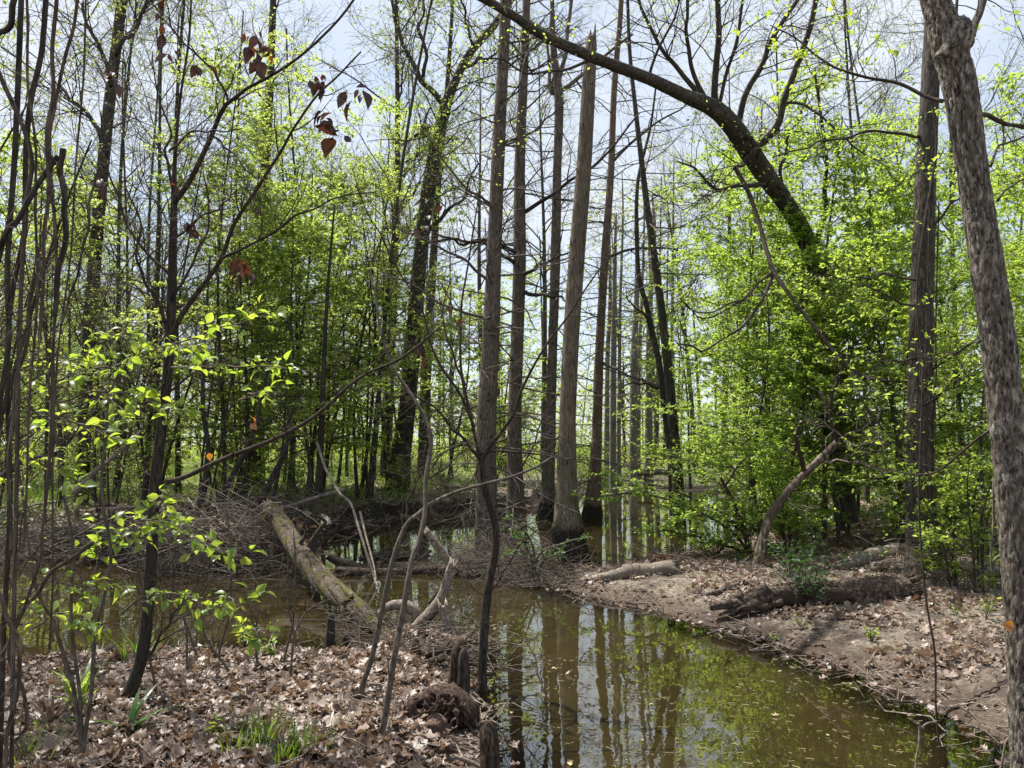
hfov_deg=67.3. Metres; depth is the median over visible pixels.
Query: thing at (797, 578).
dark leaf bush
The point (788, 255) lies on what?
young tree
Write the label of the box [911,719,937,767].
dead reed
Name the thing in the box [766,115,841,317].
tall tree
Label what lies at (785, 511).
leafy shrub
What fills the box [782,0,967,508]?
tall tree
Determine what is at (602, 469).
leafy shrub
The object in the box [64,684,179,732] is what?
strap leaf plant
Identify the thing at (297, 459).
leafy shrub
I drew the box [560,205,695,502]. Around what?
cypress tree
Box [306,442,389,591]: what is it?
dead sapling
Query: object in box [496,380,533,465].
leafy shrub
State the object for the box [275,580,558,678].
brush heap
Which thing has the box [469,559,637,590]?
brush heap
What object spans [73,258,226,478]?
bare sapling
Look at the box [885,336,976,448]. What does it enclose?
young tree
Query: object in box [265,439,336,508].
leafy shrub
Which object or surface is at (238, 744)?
grass tuft
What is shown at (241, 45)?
tall tree
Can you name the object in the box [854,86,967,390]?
tall tree
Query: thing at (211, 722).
weed
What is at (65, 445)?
dead sapling
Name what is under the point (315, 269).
young tree
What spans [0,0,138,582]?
climbing vine
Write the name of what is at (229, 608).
leafy shrub
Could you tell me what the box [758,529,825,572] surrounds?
dark leaf bush
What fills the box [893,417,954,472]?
leafy shrub
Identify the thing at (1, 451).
leafy shrub
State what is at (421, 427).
oak tree
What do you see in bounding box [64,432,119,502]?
leafy shrub
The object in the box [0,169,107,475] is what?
young tree
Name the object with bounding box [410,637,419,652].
old stump
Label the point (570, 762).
floating catkins
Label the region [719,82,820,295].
tall tree
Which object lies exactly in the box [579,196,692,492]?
cypress tree
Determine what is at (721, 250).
young tree
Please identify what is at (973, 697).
fallen stick
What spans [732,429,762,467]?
leafy shrub
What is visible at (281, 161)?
tall tree
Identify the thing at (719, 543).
leafy bush
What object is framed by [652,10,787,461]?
tall tree
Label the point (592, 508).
cypress tree
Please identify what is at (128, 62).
tall tree
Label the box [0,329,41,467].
young tree
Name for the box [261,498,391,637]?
mossy log
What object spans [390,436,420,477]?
leafy shrub
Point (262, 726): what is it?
grass tuft
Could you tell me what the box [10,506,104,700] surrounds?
thin wand
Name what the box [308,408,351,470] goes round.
leafy shrub
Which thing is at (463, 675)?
cypress knee
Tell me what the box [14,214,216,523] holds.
bare sapling
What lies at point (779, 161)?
tall tree
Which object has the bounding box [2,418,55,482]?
leafy shrub
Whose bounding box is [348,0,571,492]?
oak tree
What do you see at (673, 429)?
slender tree
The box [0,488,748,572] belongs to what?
water
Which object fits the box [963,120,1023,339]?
tall tree
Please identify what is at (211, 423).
young tree
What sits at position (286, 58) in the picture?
tall tree
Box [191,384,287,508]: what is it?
leafy shrub
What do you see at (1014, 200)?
young tree
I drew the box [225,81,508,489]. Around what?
young tree
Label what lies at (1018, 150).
young tree
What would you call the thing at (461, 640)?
driftwood
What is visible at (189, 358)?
young tree
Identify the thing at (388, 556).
dead sapling
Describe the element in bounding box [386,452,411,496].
leafy shrub
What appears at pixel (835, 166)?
young tree
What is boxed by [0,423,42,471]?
leafy shrub
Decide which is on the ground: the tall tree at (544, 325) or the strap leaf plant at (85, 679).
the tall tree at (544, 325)
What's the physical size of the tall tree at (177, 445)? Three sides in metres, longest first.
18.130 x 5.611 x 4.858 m
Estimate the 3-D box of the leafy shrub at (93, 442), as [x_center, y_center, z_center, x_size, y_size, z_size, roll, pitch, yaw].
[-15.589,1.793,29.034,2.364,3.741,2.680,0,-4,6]
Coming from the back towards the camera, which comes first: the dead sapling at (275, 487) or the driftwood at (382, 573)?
the dead sapling at (275, 487)
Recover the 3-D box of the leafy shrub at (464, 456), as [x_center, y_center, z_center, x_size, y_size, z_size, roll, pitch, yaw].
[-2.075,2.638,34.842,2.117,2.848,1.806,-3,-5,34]
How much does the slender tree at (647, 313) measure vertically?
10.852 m
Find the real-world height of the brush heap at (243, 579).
0.860 m
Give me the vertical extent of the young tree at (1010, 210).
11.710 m
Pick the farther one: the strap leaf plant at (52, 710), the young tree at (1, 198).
the young tree at (1, 198)
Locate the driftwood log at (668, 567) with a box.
[580,559,686,584]
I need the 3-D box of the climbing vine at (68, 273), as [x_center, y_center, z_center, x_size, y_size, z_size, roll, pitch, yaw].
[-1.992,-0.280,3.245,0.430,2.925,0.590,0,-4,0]
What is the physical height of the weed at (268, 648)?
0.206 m
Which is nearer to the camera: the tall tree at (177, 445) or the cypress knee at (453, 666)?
the cypress knee at (453, 666)
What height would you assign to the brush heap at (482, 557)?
1.328 m
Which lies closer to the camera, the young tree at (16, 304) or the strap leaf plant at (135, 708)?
the strap leaf plant at (135, 708)
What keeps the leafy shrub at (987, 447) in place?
on the ground
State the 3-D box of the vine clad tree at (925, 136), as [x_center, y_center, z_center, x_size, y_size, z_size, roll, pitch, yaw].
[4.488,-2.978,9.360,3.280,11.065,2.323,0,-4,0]
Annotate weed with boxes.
[205,713,222,731]
[233,614,260,647]
[258,634,277,657]
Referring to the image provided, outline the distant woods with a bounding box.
[1,176,957,463]
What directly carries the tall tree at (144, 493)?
on the ground
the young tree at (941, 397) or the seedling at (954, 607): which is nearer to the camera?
the seedling at (954, 607)
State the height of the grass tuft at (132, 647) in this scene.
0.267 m
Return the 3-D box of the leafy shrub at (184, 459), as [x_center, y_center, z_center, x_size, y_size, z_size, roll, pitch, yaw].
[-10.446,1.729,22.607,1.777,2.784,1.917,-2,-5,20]
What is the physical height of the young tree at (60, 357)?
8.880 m
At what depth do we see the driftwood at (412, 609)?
7.51 m
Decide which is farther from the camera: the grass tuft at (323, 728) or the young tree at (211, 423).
the young tree at (211, 423)
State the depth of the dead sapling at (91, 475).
13.10 m
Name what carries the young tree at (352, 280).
on the ground
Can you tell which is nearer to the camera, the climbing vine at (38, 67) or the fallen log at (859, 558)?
the climbing vine at (38, 67)
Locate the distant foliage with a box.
[0,133,1023,468]
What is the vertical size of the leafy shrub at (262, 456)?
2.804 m
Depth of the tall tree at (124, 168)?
20.77 m
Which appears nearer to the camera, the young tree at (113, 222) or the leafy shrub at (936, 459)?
the young tree at (113, 222)
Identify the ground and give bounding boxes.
[0,445,1009,767]
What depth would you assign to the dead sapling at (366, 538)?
11.09 m
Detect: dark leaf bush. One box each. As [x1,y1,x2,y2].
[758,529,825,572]
[768,547,854,605]
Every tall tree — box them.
[11,0,222,492]
[37,0,207,463]
[46,0,246,428]
[58,0,283,496]
[66,0,279,504]
[102,181,168,458]
[163,0,318,484]
[201,0,364,461]
[234,72,340,454]
[291,0,480,480]
[302,0,495,501]
[341,132,437,457]
[430,10,541,377]
[484,0,603,470]
[642,133,717,460]
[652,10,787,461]
[710,0,861,429]
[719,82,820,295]
[755,0,948,503]
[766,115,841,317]
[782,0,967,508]
[838,0,1023,490]
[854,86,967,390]
[891,148,970,461]
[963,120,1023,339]
[981,0,1023,184]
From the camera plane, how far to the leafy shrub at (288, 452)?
25.85 m
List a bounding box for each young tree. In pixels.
[0,129,150,506]
[0,130,180,459]
[0,154,145,489]
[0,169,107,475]
[0,218,71,437]
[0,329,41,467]
[13,174,186,413]
[20,279,122,433]
[20,363,49,446]
[73,15,354,508]
[98,76,345,488]
[113,158,330,506]
[161,233,281,450]
[174,150,370,500]
[183,274,286,437]
[198,186,390,512]
[210,113,409,497]
[215,168,422,509]
[220,201,360,482]
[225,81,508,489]
[229,304,312,441]
[232,142,450,483]
[264,162,438,498]
[266,294,359,463]
[282,156,456,476]
[304,247,439,473]
[309,241,475,451]
[312,271,383,463]
[414,282,524,478]
[414,290,509,491]
[457,259,557,474]
[613,56,870,535]
[623,261,737,488]
[668,135,902,496]
[669,244,843,534]
[678,165,869,475]
[682,265,811,489]
[690,92,989,538]
[709,193,874,472]
[723,240,938,542]
[726,283,883,539]
[727,298,879,540]
[751,195,939,533]
[765,248,958,516]
[767,151,1023,542]
[773,204,967,538]
[807,93,1012,525]
[848,147,1023,511]
[850,230,1023,557]
[877,293,987,467]
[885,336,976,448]
[899,280,985,450]
[939,247,1023,424]
[941,63,1023,432]
[941,147,1023,447]
[951,281,1023,429]
[952,293,1022,435]
[966,185,1023,421]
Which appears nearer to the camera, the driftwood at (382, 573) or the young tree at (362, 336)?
the driftwood at (382, 573)
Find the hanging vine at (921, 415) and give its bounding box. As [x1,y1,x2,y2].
[916,103,940,757]
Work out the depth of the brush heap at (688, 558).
10.57 m
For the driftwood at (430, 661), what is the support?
on the ground
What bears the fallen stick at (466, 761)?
on the ground
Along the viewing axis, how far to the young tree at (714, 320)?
27.83 m
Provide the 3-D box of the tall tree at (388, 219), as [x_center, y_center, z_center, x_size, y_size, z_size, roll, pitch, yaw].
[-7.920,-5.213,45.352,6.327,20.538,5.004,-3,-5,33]
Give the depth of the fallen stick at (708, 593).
9.05 m
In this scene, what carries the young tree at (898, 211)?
on the ground
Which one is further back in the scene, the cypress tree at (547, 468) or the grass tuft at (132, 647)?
the cypress tree at (547, 468)
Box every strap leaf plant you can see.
[16,685,101,721]
[29,647,113,705]
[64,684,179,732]
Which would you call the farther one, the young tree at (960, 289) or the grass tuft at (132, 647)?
the young tree at (960, 289)
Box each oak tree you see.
[0,0,221,504]
[190,0,324,488]
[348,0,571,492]
[395,0,487,477]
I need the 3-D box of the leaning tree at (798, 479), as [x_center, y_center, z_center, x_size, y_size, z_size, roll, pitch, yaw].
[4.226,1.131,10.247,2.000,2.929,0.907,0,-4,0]
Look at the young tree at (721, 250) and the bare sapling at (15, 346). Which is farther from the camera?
the young tree at (721, 250)
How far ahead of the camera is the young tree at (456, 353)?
28.98 m
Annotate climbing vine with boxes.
[0,0,48,73]
[0,0,66,502]
[0,0,95,767]
[0,0,109,654]
[0,0,129,342]
[0,0,131,656]
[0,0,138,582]
[0,59,100,767]
[0,120,113,291]
[0,148,130,333]
[0,247,87,555]
[19,174,133,354]
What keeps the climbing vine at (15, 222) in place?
attached to the climbing vine at (20, 119)
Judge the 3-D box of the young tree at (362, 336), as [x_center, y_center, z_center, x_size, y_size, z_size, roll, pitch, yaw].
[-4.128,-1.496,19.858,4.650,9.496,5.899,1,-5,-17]
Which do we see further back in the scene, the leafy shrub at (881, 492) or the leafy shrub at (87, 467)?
the leafy shrub at (87, 467)
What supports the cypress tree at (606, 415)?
on the ground
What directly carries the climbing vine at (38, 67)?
on the ground
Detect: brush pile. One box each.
[0,479,316,579]
[65,470,382,589]
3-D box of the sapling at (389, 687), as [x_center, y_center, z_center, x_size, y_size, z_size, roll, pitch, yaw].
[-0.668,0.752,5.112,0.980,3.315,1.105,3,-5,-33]
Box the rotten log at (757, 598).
[709,574,929,618]
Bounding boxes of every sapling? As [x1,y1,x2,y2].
[0,0,120,307]
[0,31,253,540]
[0,81,177,541]
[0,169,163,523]
[0,216,80,422]
[0,272,83,511]
[0,286,71,441]
[0,378,120,477]
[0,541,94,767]
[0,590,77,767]
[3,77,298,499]
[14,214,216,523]
[21,197,215,496]
[46,0,473,698]
[72,416,154,496]
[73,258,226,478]
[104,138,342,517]
[115,123,315,490]
[168,280,283,496]
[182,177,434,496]
[185,255,229,510]
[207,374,277,516]
[235,165,464,499]
[238,471,345,533]
[253,388,314,514]
[267,375,305,501]
[287,125,468,490]
[288,137,480,500]
[301,205,341,494]
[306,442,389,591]
[329,264,505,738]
[337,511,403,592]
[346,186,626,696]
[357,419,569,699]
[373,505,421,567]
[571,426,834,559]
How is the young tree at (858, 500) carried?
on the ground
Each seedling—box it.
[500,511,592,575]
[770,632,779,642]
[793,614,807,629]
[863,626,879,640]
[947,601,965,614]
[978,595,1002,619]
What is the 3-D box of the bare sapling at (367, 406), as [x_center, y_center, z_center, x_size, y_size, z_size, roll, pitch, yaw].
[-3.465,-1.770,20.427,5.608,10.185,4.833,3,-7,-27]
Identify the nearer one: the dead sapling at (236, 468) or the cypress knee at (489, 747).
the cypress knee at (489, 747)
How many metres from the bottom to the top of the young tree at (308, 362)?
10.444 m
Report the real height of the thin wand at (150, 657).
1.522 m
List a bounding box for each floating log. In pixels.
[323,553,400,567]
[357,550,431,562]
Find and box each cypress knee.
[403,696,416,717]
[426,713,447,738]
[445,740,455,751]
[447,644,460,683]
[457,648,469,693]
[479,720,500,767]
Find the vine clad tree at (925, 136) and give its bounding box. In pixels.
[755,22,1023,578]
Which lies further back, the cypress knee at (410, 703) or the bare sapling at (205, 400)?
the bare sapling at (205, 400)
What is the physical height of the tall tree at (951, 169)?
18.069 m
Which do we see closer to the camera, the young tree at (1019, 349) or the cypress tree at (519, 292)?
the cypress tree at (519, 292)
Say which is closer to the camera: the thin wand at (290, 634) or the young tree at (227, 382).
the thin wand at (290, 634)
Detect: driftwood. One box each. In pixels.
[332,565,485,578]
[375,600,421,623]
[408,630,478,658]
[410,557,457,631]
[421,655,449,665]
[424,526,459,571]
[426,584,440,604]
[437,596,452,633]
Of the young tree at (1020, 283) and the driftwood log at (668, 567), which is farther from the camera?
the young tree at (1020, 283)
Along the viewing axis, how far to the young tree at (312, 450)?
18.54 m
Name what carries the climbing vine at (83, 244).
attached to the climbing vine at (68, 273)
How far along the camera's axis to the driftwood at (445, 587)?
7.42 m
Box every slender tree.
[539,0,745,530]
[588,87,740,527]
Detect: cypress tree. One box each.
[367,0,620,564]
[386,0,644,559]
[489,0,642,520]
[526,0,702,517]
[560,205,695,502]
[561,179,664,486]
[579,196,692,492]
[581,160,664,486]
[590,183,700,488]
[591,153,687,479]
[629,152,715,467]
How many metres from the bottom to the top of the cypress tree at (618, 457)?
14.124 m
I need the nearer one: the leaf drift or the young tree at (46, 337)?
the leaf drift
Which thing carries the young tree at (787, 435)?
on the ground
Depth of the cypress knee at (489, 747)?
4.36 m
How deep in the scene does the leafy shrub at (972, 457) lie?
17.46 m
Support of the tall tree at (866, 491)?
on the ground
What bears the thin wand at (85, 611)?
on the ground
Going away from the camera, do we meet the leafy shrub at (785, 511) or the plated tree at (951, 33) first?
the plated tree at (951, 33)
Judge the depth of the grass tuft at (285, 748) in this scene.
4.09 m
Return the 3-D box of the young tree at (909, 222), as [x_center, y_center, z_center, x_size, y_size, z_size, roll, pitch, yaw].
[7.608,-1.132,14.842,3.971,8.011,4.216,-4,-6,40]
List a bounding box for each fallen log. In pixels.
[625,469,686,476]
[831,543,905,569]
[924,560,1000,582]
[937,528,998,554]
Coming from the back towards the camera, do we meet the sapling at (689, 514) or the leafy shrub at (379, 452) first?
the leafy shrub at (379, 452)
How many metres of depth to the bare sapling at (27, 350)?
22.55 m
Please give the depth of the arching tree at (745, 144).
12.02 m
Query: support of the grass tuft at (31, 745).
on the ground
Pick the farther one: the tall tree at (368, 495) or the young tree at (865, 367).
the tall tree at (368, 495)
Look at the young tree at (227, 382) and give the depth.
32.64 m
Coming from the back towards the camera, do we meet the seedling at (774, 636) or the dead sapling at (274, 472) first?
the dead sapling at (274, 472)
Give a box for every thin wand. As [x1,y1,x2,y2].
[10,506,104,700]
[42,533,110,676]
[97,471,183,694]
[143,540,199,657]
[150,562,244,675]
[159,510,214,672]
[190,491,245,660]
[240,545,283,669]
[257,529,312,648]
[267,526,324,667]
[272,553,316,676]
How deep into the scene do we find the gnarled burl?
5.09 m
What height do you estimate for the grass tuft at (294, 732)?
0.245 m
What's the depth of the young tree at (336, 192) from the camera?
17.38 m
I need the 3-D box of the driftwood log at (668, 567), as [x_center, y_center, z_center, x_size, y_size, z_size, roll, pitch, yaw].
[1.597,2.454,10.098,1.417,0.333,0.310,0,-4,0]
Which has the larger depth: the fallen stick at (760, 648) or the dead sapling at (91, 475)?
the dead sapling at (91, 475)
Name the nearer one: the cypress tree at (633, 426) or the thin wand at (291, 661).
the thin wand at (291, 661)
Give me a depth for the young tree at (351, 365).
39.92 m
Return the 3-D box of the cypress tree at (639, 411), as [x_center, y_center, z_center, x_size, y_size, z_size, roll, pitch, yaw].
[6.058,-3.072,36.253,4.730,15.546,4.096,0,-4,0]
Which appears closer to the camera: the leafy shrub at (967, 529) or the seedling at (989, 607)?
the seedling at (989, 607)
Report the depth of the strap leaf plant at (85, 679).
4.61 m
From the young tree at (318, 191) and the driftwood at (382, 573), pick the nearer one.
the driftwood at (382, 573)
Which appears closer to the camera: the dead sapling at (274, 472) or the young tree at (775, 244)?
the dead sapling at (274, 472)
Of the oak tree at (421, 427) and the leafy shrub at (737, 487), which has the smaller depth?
the leafy shrub at (737, 487)
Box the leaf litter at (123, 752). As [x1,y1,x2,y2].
[3,476,1009,767]
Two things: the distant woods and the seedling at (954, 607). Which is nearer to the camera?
the seedling at (954, 607)
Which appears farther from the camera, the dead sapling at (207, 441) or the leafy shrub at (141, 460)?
the leafy shrub at (141, 460)
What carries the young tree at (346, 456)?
on the ground
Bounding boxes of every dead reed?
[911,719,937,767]
[990,476,999,572]
[1000,738,1007,767]
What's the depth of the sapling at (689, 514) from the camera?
11.50 m
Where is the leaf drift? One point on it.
(664, 557)
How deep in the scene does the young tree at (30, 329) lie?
24.48 m
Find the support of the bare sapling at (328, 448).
on the ground
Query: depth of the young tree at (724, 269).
18.99 m
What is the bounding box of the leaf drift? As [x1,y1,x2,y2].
[627,547,684,564]
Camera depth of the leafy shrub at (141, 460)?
17.28 m
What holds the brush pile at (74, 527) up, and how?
on the ground
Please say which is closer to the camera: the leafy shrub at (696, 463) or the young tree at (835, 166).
the young tree at (835, 166)
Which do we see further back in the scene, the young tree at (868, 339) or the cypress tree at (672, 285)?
the cypress tree at (672, 285)
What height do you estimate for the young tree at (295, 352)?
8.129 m
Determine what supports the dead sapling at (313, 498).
on the brush pile at (257, 536)
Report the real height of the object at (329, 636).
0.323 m
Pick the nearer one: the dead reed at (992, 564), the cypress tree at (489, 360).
the dead reed at (992, 564)
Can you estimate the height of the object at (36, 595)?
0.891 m
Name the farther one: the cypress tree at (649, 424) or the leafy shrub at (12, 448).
the cypress tree at (649, 424)
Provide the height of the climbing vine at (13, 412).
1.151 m
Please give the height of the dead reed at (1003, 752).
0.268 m
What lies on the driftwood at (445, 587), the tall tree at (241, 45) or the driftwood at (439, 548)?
the driftwood at (439, 548)
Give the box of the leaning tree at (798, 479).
[752,358,898,566]
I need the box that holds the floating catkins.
[470,616,990,767]
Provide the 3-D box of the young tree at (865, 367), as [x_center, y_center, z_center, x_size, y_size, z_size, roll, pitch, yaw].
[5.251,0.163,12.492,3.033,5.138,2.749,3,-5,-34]
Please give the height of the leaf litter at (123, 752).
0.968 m
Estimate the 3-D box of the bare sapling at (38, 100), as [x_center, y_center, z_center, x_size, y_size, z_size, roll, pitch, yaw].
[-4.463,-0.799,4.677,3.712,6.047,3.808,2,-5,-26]
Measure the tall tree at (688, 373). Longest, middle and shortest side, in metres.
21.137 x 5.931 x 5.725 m
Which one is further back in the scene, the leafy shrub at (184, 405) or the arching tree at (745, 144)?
the leafy shrub at (184, 405)
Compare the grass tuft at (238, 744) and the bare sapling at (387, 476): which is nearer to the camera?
the grass tuft at (238, 744)
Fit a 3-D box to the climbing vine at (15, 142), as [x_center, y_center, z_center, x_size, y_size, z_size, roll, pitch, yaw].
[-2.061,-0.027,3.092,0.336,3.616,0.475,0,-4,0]
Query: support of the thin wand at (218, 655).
on the ground
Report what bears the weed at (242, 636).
on the ground
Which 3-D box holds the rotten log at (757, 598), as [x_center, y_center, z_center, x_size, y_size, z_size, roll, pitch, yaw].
[3.329,2.278,8.257,2.483,0.433,0.399,0,-4,-4]
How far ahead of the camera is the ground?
6.98 m
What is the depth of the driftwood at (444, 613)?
7.31 m
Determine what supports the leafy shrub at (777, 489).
on the ground
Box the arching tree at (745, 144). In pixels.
[429,0,980,523]
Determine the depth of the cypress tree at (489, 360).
13.25 m
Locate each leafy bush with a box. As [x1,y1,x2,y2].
[677,515,761,558]
[760,503,838,546]
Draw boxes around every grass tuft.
[6,704,74,740]
[14,724,73,765]
[111,628,161,660]
[192,713,268,751]
[229,692,297,745]
[243,720,316,766]
[262,710,339,763]
[285,715,348,747]
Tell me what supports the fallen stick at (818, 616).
on the leaf litter at (123, 752)
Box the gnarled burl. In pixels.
[412,683,480,737]
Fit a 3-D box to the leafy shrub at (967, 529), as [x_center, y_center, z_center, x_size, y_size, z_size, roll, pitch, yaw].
[4.999,1.561,8.529,1.091,1.756,1.511,4,-6,-43]
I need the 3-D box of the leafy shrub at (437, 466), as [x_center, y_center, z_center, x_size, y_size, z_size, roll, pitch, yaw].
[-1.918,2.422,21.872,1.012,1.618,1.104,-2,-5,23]
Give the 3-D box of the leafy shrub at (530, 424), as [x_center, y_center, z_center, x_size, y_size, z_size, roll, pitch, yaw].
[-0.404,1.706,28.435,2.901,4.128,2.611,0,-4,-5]
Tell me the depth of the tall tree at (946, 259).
46.74 m
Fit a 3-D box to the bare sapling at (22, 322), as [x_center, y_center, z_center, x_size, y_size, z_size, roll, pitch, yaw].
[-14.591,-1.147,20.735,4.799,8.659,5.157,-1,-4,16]
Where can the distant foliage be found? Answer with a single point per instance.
(526, 393)
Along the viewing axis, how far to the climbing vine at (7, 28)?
3.22 m
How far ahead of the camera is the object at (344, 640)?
7.16 m
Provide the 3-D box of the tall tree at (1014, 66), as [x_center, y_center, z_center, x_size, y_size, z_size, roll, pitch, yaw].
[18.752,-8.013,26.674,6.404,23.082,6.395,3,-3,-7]
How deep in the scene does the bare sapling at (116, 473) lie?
17.96 m
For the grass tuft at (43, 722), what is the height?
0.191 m
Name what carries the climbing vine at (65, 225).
attached to the climbing vine at (15, 222)
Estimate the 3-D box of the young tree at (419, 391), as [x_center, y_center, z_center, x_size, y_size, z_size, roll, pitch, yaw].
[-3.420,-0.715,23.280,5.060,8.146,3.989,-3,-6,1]
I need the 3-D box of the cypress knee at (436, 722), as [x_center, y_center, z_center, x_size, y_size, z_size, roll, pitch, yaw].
[-0.479,2.183,4.842,0.152,0.204,0.151,4,-6,-45]
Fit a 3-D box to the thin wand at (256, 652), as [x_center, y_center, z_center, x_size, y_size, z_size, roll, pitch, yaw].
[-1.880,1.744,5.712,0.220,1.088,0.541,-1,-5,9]
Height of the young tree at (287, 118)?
11.955 m
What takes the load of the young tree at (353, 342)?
on the ground
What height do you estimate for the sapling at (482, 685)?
4.201 m
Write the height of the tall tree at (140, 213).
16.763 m
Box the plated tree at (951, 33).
[732,0,1023,767]
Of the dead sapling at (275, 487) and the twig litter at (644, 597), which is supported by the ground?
the twig litter at (644, 597)
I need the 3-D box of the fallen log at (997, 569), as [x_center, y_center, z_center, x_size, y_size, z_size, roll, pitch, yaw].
[5.654,2.177,9.027,1.687,0.322,0.247,0,-4,0]
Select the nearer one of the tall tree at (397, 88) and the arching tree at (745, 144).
the arching tree at (745, 144)
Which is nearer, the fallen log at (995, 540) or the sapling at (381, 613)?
the sapling at (381, 613)
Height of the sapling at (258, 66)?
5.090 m
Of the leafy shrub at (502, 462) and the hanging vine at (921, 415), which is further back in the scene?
the leafy shrub at (502, 462)
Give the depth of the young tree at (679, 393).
31.21 m
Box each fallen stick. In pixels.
[451,754,479,767]
[703,569,772,595]
[747,645,778,651]
[809,613,872,619]
[943,675,1006,716]
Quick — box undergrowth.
[0,458,994,539]
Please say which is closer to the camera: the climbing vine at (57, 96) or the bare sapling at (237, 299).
the climbing vine at (57, 96)
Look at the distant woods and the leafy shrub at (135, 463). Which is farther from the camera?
the distant woods
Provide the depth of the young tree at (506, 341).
28.80 m
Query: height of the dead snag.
9.407 m
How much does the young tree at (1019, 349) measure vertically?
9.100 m
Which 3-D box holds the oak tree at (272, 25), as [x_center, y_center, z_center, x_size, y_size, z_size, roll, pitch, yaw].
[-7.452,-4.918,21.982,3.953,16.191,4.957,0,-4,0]
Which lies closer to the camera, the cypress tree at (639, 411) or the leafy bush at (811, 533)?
the leafy bush at (811, 533)
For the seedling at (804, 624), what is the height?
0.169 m
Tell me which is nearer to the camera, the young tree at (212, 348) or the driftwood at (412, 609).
the driftwood at (412, 609)
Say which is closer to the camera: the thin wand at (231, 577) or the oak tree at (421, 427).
the thin wand at (231, 577)
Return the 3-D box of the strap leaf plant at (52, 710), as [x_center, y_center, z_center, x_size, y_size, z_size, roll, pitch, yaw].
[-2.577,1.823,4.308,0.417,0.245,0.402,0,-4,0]
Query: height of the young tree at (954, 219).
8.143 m
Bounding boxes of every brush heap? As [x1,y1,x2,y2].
[113,521,423,597]
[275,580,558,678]
[361,498,612,597]
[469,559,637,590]
[586,540,779,578]
[854,526,1001,596]
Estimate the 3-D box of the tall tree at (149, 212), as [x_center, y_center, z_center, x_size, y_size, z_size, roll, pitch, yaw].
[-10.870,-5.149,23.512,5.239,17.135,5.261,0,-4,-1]
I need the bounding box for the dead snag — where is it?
[550,22,596,571]
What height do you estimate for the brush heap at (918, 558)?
0.982 m
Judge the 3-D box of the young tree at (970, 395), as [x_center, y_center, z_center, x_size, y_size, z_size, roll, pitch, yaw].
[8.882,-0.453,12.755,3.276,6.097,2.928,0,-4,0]
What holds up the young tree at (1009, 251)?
on the ground
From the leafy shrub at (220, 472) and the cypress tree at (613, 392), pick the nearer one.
the leafy shrub at (220, 472)
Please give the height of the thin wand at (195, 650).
1.064 m
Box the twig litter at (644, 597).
[0,503,1009,767]
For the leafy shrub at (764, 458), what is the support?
on the ground
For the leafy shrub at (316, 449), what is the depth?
37.12 m
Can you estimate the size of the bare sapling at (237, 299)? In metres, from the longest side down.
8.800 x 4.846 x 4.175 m
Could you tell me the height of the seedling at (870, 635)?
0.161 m
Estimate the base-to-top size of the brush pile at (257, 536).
1.825 m
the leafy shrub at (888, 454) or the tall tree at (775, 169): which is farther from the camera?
the tall tree at (775, 169)
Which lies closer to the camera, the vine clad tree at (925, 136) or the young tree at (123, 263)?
the vine clad tree at (925, 136)
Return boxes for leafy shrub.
[0,294,300,752]
[0,423,5,470]
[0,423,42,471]
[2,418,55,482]
[54,421,96,478]
[61,398,142,476]
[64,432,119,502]
[108,383,189,501]
[121,376,200,445]
[122,434,172,479]
[128,411,197,473]
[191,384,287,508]
[192,435,238,483]
[221,399,285,491]
[264,424,317,475]
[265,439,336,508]
[274,445,306,475]
[296,418,334,469]
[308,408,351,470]
[361,435,381,479]
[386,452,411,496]
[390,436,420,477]
[425,443,465,492]
[444,415,475,470]
[465,375,541,476]
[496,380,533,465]
[496,446,506,486]
[576,440,618,496]
[685,438,706,472]
[719,468,778,547]
[730,425,799,496]
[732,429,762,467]
[737,384,791,432]
[744,447,831,553]
[756,479,812,536]
[863,421,906,470]
[864,453,957,543]
[888,446,1000,596]
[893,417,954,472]
[905,403,993,525]
[965,425,992,499]
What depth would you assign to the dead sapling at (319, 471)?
15.02 m
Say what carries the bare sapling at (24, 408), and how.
on the ground
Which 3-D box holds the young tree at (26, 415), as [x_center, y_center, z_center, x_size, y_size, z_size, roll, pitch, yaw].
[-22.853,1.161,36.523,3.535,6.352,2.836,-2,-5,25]
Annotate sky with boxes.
[0,0,1023,444]
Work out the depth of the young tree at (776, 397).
13.71 m
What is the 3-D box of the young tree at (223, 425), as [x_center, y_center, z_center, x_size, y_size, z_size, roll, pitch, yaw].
[-5.381,-1.134,14.877,4.368,7.934,3.764,6,-7,-22]
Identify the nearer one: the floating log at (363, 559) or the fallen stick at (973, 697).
the fallen stick at (973, 697)
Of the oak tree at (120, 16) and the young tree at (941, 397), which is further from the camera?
the young tree at (941, 397)
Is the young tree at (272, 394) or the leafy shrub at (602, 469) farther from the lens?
the young tree at (272, 394)
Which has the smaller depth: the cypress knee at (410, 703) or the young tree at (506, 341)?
the cypress knee at (410, 703)
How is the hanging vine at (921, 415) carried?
on the ground

